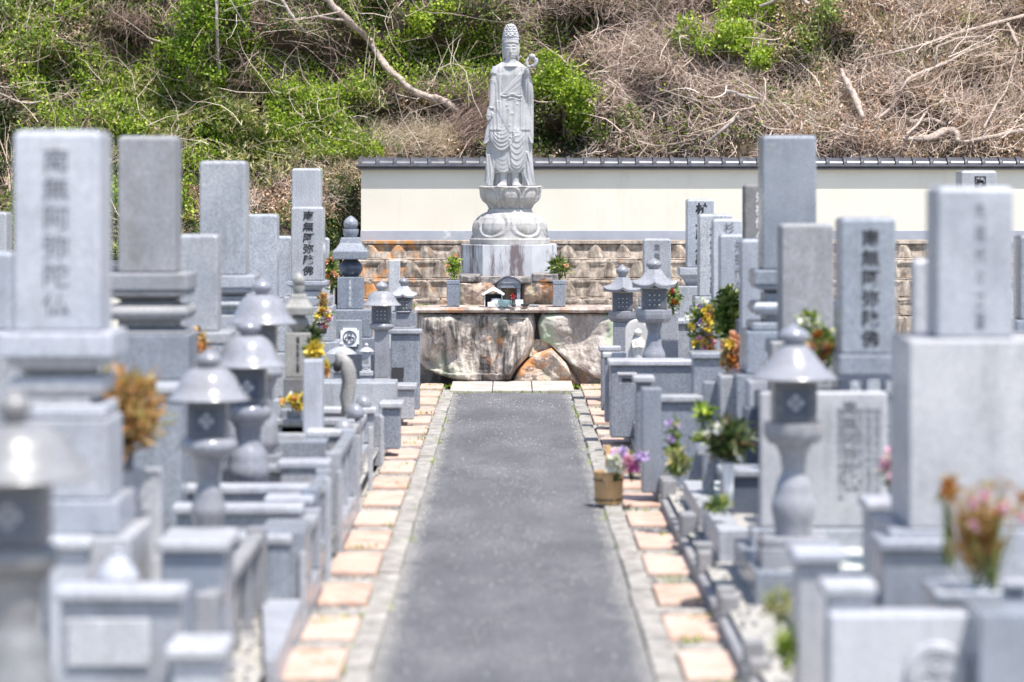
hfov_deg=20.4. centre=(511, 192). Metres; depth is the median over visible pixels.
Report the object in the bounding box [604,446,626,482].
bouquet
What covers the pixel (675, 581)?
joint stone
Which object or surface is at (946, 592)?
plot wall
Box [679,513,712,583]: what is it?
stone fence
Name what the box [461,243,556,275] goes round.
statue plinth
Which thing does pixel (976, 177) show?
gravestone
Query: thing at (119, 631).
plot wall
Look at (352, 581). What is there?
joint stone
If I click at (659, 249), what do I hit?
gravestone
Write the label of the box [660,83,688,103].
shrub
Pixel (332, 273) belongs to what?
bouquet
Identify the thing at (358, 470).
slim post
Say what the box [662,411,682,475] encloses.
plant
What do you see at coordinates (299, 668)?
paving slab
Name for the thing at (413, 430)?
paving slab
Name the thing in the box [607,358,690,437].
plot wall
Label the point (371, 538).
paving slab
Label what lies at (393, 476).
joint stone
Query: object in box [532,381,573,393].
stone slab
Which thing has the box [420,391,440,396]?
paving slab
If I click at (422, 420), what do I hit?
paving slab
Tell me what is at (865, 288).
gravestone
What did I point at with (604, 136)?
shrub
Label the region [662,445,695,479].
plant
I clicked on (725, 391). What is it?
stone post
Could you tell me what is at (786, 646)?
weed tuft
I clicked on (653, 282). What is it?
stone lantern
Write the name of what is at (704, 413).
plant
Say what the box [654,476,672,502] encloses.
stone fence
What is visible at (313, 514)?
stone fence
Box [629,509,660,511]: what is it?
joint stone
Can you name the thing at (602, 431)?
paving slab
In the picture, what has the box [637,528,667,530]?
joint stone
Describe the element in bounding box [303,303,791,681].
weeds
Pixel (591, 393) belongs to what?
paving slab
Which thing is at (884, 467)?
bouquet
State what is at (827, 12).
shrub
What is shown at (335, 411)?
plot wall
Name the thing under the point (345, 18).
fallen tree
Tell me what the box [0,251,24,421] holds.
gravestone
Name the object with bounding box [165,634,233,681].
plot wall
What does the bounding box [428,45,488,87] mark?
shrub
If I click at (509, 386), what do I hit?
stone slab
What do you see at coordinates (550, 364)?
boulder
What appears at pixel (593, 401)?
paving slab
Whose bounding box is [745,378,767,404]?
stone post
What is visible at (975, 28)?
fallen branch
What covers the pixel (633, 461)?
bouquet
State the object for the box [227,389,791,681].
pebbles
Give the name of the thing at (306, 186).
gravestone
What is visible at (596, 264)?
retaining wall
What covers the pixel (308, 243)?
gravestone
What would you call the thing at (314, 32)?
green undergrowth
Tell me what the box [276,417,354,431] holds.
plot wall
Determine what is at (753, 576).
plot kerb
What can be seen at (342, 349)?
stone lantern
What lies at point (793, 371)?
stone lantern
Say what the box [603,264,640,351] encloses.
stone lantern
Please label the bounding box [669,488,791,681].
gravel bed
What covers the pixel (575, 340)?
boulder
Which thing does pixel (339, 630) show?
paving slab
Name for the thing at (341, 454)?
stone fence
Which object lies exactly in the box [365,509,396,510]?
joint stone
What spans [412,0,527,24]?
fallen branch
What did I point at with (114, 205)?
shrub
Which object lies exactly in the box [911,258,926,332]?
gravestone
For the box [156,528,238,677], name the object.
plot wall
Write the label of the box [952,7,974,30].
shrub
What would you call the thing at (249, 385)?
window
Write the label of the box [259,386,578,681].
ground
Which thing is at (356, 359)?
plot wall
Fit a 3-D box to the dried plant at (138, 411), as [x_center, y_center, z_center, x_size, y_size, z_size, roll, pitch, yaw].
[-1.642,0.933,12.191,0.388,0.512,0.384,0,0,28]
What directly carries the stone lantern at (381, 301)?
on the plot kerb
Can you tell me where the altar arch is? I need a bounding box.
[496,276,521,299]
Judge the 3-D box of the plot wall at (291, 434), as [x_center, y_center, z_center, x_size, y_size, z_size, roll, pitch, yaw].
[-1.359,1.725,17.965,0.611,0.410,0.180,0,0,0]
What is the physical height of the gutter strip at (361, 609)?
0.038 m
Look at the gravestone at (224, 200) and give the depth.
19.50 m
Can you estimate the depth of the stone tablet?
14.10 m
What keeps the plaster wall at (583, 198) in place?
on the retaining wall at (596, 264)
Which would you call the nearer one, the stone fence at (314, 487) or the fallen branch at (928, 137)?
the stone fence at (314, 487)
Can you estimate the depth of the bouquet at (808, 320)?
15.36 m
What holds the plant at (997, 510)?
on the plot wall at (946, 592)
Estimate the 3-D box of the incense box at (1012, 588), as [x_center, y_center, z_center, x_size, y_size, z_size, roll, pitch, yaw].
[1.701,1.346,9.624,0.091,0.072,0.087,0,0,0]
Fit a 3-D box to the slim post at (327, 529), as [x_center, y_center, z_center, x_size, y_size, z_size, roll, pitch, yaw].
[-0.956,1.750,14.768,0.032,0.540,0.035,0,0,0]
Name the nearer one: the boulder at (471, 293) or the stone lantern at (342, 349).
the stone lantern at (342, 349)
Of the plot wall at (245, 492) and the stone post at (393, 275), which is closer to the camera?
the plot wall at (245, 492)
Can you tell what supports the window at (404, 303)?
in the stone lantern at (404, 294)
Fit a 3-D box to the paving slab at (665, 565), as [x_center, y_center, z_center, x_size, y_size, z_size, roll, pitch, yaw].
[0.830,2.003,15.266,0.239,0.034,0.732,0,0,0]
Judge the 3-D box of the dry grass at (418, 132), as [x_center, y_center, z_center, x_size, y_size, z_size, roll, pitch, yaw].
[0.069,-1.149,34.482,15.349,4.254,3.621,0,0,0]
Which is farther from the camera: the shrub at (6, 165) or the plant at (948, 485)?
the shrub at (6, 165)
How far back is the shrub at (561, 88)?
35.40 m
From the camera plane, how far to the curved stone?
19.76 m
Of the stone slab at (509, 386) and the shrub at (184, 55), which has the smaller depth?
the stone slab at (509, 386)
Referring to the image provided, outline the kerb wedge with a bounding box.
[262,599,300,681]
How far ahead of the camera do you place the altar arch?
30.04 m
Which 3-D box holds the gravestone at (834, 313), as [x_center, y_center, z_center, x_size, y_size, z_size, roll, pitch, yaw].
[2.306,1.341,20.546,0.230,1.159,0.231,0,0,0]
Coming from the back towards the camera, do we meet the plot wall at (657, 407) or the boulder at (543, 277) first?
the boulder at (543, 277)
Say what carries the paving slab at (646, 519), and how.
on the gutter strip at (675, 648)
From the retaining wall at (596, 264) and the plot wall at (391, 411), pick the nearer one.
the plot wall at (391, 411)
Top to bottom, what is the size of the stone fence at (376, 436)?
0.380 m
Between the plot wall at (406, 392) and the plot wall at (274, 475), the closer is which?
the plot wall at (274, 475)
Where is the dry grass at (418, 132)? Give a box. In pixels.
[0,0,1023,254]
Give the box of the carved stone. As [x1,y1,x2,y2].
[624,319,647,357]
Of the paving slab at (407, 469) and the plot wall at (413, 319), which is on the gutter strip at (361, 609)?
the paving slab at (407, 469)
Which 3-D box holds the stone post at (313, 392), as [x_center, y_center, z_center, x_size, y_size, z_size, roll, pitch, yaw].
[-1.262,1.495,18.100,0.122,0.870,0.200,0,0,0]
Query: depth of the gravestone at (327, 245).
27.60 m
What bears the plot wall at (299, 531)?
on the gravel bed at (251, 660)
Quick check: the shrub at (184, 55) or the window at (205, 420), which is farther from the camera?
the shrub at (184, 55)
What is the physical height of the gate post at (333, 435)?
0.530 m
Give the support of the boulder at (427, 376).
on the ground at (364, 485)
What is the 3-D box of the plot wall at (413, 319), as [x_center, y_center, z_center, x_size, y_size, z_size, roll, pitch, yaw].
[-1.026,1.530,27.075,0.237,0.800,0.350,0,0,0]
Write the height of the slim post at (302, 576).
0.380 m
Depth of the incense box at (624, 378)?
21.60 m
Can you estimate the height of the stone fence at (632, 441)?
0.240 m
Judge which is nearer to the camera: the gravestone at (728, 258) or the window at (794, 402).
the window at (794, 402)
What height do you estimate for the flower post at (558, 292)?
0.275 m
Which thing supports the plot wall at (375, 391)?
on the gravel bed at (251, 660)
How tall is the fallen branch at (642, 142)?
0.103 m
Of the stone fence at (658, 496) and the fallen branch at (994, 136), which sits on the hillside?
the fallen branch at (994, 136)
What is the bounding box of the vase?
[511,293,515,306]
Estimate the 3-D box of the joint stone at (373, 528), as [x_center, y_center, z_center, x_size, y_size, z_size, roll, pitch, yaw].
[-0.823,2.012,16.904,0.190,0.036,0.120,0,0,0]
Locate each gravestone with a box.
[0,130,150,657]
[0,212,11,250]
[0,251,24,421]
[101,136,234,482]
[178,234,236,439]
[200,161,274,399]
[245,214,290,397]
[279,236,291,300]
[283,206,341,378]
[292,168,331,294]
[325,237,334,303]
[636,238,670,308]
[675,199,713,317]
[689,214,731,357]
[709,219,741,303]
[713,234,741,349]
[729,135,834,463]
[735,184,757,333]
[739,239,762,328]
[754,223,833,407]
[817,217,895,493]
[833,298,834,330]
[869,186,1023,607]
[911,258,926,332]
[956,170,996,185]
[1013,234,1023,332]
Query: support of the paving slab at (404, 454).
on the gutter strip at (361, 609)
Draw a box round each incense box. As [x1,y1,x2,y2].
[617,372,636,384]
[999,578,1023,599]
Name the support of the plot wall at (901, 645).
on the gravel bed at (765, 625)
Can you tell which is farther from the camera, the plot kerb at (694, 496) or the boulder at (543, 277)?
the boulder at (543, 277)
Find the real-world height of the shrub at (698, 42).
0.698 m
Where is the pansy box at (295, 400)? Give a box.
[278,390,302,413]
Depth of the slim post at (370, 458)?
19.20 m
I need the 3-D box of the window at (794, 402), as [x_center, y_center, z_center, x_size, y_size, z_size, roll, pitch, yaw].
[1.327,0.982,13.296,0.125,0.125,0.004,0,0,0]
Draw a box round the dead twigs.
[0,0,1023,227]
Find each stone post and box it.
[303,358,323,432]
[388,260,399,347]
[598,345,620,409]
[602,352,625,421]
[632,374,654,472]
[716,373,734,480]
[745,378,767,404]
[786,543,847,681]
[817,577,876,681]
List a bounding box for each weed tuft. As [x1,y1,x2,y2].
[757,578,791,627]
[768,619,796,674]
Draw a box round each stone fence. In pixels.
[195,526,266,678]
[301,468,331,579]
[302,507,321,624]
[325,429,356,553]
[334,403,363,495]
[345,395,371,483]
[373,402,388,465]
[628,421,634,451]
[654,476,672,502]
[661,479,693,543]
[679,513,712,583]
[696,550,735,624]
[718,594,764,681]
[747,657,770,681]
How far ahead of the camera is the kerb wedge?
12.10 m
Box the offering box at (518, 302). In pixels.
[515,300,522,305]
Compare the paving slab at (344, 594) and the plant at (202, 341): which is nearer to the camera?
the paving slab at (344, 594)
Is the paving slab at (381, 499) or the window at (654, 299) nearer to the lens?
the paving slab at (381, 499)
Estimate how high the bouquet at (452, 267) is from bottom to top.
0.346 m
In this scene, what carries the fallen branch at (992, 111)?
on the hillside
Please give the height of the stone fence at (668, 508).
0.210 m
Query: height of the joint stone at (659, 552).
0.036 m
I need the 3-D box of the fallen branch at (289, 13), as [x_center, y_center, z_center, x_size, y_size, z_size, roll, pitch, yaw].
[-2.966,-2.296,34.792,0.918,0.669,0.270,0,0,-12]
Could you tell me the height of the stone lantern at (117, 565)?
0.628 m
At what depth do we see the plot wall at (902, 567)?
11.00 m
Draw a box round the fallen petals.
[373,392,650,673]
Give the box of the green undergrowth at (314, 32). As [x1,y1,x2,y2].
[0,0,1023,258]
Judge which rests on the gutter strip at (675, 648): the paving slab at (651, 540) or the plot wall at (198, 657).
the paving slab at (651, 540)
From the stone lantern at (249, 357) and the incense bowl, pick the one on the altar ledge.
the incense bowl
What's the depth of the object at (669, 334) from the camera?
25.90 m
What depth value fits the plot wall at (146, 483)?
12.30 m
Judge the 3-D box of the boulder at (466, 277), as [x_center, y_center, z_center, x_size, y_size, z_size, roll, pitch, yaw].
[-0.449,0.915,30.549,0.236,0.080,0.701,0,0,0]
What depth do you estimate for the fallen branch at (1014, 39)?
35.34 m
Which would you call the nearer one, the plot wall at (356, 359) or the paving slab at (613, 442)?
the paving slab at (613, 442)
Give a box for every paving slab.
[283,648,347,681]
[300,616,360,641]
[317,583,372,606]
[331,553,382,576]
[343,531,391,550]
[353,511,397,527]
[362,491,404,507]
[373,477,409,489]
[379,461,415,474]
[385,449,419,459]
[401,426,428,435]
[401,437,423,447]
[403,416,431,424]
[415,408,434,414]
[420,384,443,389]
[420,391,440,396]
[420,397,438,405]
[580,384,600,389]
[583,390,600,397]
[586,397,600,405]
[589,408,603,414]
[592,416,608,424]
[595,427,609,435]
[600,437,630,446]
[622,493,660,507]
[623,476,640,489]
[626,512,668,527]
[634,531,678,550]
[641,554,690,576]
[652,584,704,606]
[661,614,721,641]
[677,650,740,681]
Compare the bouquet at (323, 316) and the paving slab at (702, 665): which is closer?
the paving slab at (702, 665)
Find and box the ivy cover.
[0,0,1023,273]
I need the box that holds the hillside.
[0,0,1023,307]
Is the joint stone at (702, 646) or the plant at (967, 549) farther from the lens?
the joint stone at (702, 646)
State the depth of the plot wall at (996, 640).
9.20 m
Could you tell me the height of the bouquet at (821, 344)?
0.334 m
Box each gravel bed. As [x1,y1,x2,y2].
[99,370,377,681]
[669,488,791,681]
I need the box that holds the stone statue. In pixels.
[470,24,549,243]
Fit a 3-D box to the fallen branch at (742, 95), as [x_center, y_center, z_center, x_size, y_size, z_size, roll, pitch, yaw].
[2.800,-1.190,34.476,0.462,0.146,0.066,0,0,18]
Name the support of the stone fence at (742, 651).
on the ground at (364, 485)
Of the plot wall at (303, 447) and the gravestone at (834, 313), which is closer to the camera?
the plot wall at (303, 447)
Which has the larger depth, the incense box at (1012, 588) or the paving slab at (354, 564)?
the paving slab at (354, 564)
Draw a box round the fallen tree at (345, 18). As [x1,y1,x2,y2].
[277,0,463,117]
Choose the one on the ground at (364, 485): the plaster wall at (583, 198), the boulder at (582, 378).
the boulder at (582, 378)
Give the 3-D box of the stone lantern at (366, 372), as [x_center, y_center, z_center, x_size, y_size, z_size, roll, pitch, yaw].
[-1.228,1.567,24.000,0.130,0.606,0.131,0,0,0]
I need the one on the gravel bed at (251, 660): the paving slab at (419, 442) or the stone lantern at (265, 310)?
the stone lantern at (265, 310)
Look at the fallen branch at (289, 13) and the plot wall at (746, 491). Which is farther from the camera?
the fallen branch at (289, 13)
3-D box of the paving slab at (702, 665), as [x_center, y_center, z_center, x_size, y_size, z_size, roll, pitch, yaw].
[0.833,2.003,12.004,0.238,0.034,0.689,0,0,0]
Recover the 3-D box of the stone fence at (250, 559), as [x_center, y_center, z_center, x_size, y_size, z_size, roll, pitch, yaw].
[-1.153,1.765,11.800,0.095,0.510,2.200,0,0,0]
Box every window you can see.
[0,496,28,536]
[194,409,217,432]
[236,377,257,398]
[364,357,368,362]
[375,309,386,320]
[398,299,408,309]
[616,296,628,308]
[647,292,661,306]
[782,390,808,415]
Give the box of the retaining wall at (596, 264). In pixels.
[359,239,1013,334]
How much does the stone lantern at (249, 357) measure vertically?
1.228 m
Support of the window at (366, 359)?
in the stone lantern at (366, 372)
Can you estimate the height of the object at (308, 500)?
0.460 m
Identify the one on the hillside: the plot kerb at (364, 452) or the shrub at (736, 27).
the shrub at (736, 27)
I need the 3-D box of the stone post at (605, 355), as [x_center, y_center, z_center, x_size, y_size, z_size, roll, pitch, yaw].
[0.860,1.637,23.970,0.201,0.586,0.190,0,0,0]
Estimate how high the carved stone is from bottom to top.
0.799 m
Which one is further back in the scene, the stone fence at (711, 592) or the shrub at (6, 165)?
the shrub at (6, 165)
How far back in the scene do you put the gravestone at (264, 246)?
22.80 m
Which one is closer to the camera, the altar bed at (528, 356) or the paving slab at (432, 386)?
the paving slab at (432, 386)
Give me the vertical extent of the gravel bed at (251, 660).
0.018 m
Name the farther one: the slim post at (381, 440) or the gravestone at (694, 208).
the gravestone at (694, 208)
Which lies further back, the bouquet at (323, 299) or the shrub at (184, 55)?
the shrub at (184, 55)
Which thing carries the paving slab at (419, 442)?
on the gutter strip at (361, 609)
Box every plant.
[102,361,179,470]
[193,326,212,366]
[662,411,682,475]
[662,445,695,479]
[688,427,710,455]
[691,397,719,455]
[700,492,733,516]
[929,471,967,569]
[941,489,1015,590]
[945,472,1023,591]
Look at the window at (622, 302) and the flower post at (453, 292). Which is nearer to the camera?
the window at (622, 302)
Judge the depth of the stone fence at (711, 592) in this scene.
13.98 m
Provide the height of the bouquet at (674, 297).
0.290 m
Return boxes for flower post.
[446,280,459,305]
[552,280,565,305]
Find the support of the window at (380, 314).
in the stone lantern at (381, 301)
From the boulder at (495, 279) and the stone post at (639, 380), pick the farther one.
the boulder at (495, 279)
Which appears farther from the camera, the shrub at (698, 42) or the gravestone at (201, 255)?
the shrub at (698, 42)
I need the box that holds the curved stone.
[333,352,356,416]
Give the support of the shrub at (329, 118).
on the hillside
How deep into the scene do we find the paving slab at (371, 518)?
17.27 m
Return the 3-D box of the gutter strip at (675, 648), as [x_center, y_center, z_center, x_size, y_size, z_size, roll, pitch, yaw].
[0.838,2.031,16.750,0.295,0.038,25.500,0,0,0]
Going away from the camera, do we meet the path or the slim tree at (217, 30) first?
the path
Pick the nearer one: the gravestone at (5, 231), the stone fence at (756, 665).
the stone fence at (756, 665)
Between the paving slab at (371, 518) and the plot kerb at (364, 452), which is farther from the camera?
the plot kerb at (364, 452)
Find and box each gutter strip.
[297,387,444,681]
[580,387,724,681]
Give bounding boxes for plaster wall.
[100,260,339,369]
[356,156,1023,239]
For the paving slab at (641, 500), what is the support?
on the gutter strip at (675, 648)
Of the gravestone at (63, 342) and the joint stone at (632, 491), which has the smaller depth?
the gravestone at (63, 342)
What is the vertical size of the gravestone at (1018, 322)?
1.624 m
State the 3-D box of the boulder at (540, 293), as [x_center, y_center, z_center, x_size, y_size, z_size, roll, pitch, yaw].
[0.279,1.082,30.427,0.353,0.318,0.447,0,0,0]
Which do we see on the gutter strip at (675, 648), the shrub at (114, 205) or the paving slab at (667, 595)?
the paving slab at (667, 595)
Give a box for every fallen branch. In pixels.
[0,93,42,103]
[261,0,305,32]
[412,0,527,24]
[587,23,643,34]
[637,139,694,146]
[706,114,739,143]
[726,89,761,99]
[759,0,776,6]
[840,68,864,118]
[856,14,1023,60]
[877,35,996,118]
[903,117,959,142]
[905,111,926,134]
[963,128,1023,143]
[983,47,1017,128]
[1006,23,1018,47]
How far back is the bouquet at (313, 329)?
19.27 m
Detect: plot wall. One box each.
[49,535,94,681]
[53,582,189,681]
[122,467,162,581]
[125,381,187,534]
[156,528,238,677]
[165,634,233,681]
[172,502,304,529]
[188,483,324,538]
[263,519,311,605]
[266,463,280,482]
[275,437,328,457]
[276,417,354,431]
[278,432,305,436]
[281,408,302,431]
[324,379,397,413]
[324,406,376,454]
[347,353,373,378]
[379,400,403,448]
[389,329,421,409]
[391,311,416,328]
[398,382,416,418]
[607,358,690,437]
[641,380,716,492]
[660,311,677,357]
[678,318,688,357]
[688,350,728,393]
[702,453,714,494]
[716,464,758,513]
[742,405,758,464]
[826,608,968,681]
[857,494,891,576]
[867,530,954,607]
[920,578,1001,607]
[965,600,1023,681]
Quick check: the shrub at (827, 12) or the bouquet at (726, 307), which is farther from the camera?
the shrub at (827, 12)
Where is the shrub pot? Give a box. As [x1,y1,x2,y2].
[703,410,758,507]
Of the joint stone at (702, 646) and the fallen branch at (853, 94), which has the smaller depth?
the joint stone at (702, 646)
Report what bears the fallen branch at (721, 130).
on the dead twigs
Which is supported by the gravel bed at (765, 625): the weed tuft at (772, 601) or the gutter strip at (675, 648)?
the weed tuft at (772, 601)
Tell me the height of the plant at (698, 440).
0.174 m
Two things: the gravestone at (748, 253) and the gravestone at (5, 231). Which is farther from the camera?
the gravestone at (5, 231)
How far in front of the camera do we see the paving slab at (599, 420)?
24.74 m
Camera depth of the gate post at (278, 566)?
12.95 m
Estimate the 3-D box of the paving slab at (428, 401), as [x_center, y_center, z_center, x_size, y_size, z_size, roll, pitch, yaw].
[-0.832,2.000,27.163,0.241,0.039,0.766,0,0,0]
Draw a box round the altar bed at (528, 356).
[444,309,634,385]
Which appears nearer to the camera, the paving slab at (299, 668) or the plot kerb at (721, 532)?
the paving slab at (299, 668)
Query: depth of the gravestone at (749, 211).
21.10 m
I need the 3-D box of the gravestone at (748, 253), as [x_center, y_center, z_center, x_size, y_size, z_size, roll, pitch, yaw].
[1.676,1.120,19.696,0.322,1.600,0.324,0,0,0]
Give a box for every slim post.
[299,551,305,633]
[325,478,330,580]
[337,470,342,554]
[356,435,359,514]
[368,426,372,490]
[379,416,383,466]
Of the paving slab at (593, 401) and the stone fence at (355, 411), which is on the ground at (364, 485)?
the stone fence at (355, 411)
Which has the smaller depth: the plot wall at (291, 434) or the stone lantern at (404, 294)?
the plot wall at (291, 434)
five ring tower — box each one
[273,272,313,417]
[332,216,373,352]
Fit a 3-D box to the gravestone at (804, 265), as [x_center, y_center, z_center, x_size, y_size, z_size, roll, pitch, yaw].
[1.684,1.048,16.347,0.542,1.744,0.547,0,0,0]
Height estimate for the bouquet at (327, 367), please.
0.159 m
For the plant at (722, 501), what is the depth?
14.88 m
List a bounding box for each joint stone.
[302,642,346,647]
[318,609,358,615]
[333,580,370,582]
[345,550,380,552]
[357,527,389,530]
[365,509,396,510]
[380,475,407,476]
[400,447,417,448]
[623,490,641,492]
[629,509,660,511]
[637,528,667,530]
[645,551,678,553]
[656,580,692,583]
[665,608,707,613]
[681,644,724,649]
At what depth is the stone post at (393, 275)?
28.20 m
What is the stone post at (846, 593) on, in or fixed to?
on the gravel bed at (765, 625)
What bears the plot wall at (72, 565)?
on the gravel bed at (251, 660)
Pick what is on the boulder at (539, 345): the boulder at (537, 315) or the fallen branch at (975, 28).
the boulder at (537, 315)
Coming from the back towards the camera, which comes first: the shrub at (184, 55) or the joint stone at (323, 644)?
the shrub at (184, 55)
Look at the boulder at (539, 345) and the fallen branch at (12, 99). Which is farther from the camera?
the fallen branch at (12, 99)
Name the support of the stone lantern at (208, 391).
on the gravel bed at (251, 660)
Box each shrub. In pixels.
[0,0,59,62]
[0,99,36,191]
[85,84,149,143]
[111,168,199,229]
[156,0,238,91]
[253,92,378,155]
[322,172,360,268]
[402,0,463,42]
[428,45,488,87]
[524,43,610,143]
[586,98,651,149]
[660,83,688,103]
[663,9,731,63]
[694,0,783,76]
[777,0,849,62]
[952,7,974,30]
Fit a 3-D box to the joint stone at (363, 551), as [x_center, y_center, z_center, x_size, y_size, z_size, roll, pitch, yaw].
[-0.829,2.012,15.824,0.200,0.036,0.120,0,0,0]
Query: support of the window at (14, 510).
in the stone lantern at (38, 461)
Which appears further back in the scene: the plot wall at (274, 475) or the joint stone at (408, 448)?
the joint stone at (408, 448)
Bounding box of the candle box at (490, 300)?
[482,287,504,306]
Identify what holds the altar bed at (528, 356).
on the ground at (364, 485)
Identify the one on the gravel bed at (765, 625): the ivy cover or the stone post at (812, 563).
the stone post at (812, 563)
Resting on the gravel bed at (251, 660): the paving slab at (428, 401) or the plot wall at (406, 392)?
the plot wall at (406, 392)
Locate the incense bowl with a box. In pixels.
[498,300,511,306]
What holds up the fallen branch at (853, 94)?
on the dead twigs
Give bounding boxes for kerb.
[342,390,452,681]
[362,445,367,481]
[571,390,681,681]
[683,481,719,528]
[702,502,758,562]
[733,539,861,604]
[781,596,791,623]
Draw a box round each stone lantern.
[0,388,94,681]
[96,547,139,581]
[167,349,249,527]
[216,319,285,482]
[227,278,296,462]
[326,341,356,378]
[359,343,373,378]
[362,281,400,378]
[389,277,416,378]
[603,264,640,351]
[632,258,675,357]
[749,324,837,568]
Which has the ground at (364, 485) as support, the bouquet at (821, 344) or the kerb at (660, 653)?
the kerb at (660, 653)
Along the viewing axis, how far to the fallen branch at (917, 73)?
34.57 m
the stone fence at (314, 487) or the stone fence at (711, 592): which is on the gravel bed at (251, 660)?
the stone fence at (314, 487)
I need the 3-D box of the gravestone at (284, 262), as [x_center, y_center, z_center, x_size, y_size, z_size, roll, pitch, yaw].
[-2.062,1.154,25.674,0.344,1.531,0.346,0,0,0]
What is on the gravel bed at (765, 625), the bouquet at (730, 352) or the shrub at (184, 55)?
the bouquet at (730, 352)
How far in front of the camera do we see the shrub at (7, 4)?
35.12 m
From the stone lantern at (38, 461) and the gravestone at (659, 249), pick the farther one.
the gravestone at (659, 249)
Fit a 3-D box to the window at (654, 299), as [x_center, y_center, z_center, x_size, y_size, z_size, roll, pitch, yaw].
[1.177,0.883,23.492,0.129,0.129,0.006,0,0,0]
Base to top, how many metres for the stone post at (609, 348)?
0.569 m
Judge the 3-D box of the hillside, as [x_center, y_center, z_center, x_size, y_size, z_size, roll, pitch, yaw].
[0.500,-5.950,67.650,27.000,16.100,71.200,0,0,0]
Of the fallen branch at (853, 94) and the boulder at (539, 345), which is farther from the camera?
the fallen branch at (853, 94)
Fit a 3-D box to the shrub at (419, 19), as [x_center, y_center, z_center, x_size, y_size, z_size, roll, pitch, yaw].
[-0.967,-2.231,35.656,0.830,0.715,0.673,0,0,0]
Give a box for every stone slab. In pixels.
[450,381,492,393]
[493,381,531,392]
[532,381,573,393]
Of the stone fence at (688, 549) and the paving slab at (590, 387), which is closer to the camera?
the stone fence at (688, 549)
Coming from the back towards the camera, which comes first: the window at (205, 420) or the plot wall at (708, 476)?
the plot wall at (708, 476)
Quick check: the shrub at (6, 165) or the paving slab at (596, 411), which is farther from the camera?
the shrub at (6, 165)
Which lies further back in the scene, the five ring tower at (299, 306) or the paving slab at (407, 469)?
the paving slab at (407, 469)
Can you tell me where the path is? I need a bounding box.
[369,393,654,681]
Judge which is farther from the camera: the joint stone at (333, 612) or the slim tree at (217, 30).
the slim tree at (217, 30)
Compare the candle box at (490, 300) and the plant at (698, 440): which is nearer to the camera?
the plant at (698, 440)
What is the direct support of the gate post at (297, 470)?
on the plot kerb
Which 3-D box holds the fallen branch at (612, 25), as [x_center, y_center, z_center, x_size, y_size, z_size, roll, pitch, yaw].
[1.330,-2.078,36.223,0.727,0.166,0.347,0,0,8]
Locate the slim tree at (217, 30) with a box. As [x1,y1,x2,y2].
[215,0,258,90]
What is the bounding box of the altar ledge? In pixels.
[415,305,611,312]
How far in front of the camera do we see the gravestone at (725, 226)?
23.60 m
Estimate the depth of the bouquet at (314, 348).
18.76 m
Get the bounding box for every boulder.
[417,313,535,381]
[420,362,458,384]
[459,273,480,281]
[460,282,497,304]
[480,276,531,283]
[501,284,521,303]
[512,347,580,383]
[522,282,552,304]
[529,339,551,356]
[532,272,558,281]
[535,313,540,338]
[537,313,612,379]
[565,360,600,383]
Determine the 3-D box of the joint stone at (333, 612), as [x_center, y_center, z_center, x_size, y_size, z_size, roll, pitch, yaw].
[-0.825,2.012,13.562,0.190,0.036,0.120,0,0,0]
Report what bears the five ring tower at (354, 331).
on the plot kerb
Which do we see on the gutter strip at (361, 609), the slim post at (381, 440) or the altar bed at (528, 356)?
the slim post at (381, 440)
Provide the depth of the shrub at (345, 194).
33.65 m
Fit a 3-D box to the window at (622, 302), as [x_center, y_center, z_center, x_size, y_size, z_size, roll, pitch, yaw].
[1.048,1.035,26.899,0.119,0.119,0.006,0,0,0]
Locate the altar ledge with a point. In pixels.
(517, 309)
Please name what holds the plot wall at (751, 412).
on the gravel bed at (765, 625)
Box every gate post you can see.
[234,530,291,608]
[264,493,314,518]
[277,458,331,482]
[306,428,341,450]
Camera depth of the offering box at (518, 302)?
29.90 m
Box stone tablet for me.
[748,391,886,546]
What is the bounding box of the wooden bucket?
[593,445,623,504]
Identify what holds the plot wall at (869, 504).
on the gravel bed at (765, 625)
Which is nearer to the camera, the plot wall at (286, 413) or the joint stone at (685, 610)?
the joint stone at (685, 610)
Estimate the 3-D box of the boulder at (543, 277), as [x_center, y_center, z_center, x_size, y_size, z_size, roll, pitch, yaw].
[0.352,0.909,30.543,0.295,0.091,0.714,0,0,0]
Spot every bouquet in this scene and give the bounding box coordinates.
[301,319,326,345]
[301,334,325,358]
[313,304,336,334]
[315,291,329,308]
[323,356,333,377]
[324,250,339,294]
[445,252,462,279]
[544,252,572,279]
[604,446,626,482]
[611,443,648,482]
[667,284,684,315]
[684,296,723,349]
[710,283,738,349]
[718,330,739,372]
[794,308,826,344]
[805,323,836,384]
[874,446,890,493]

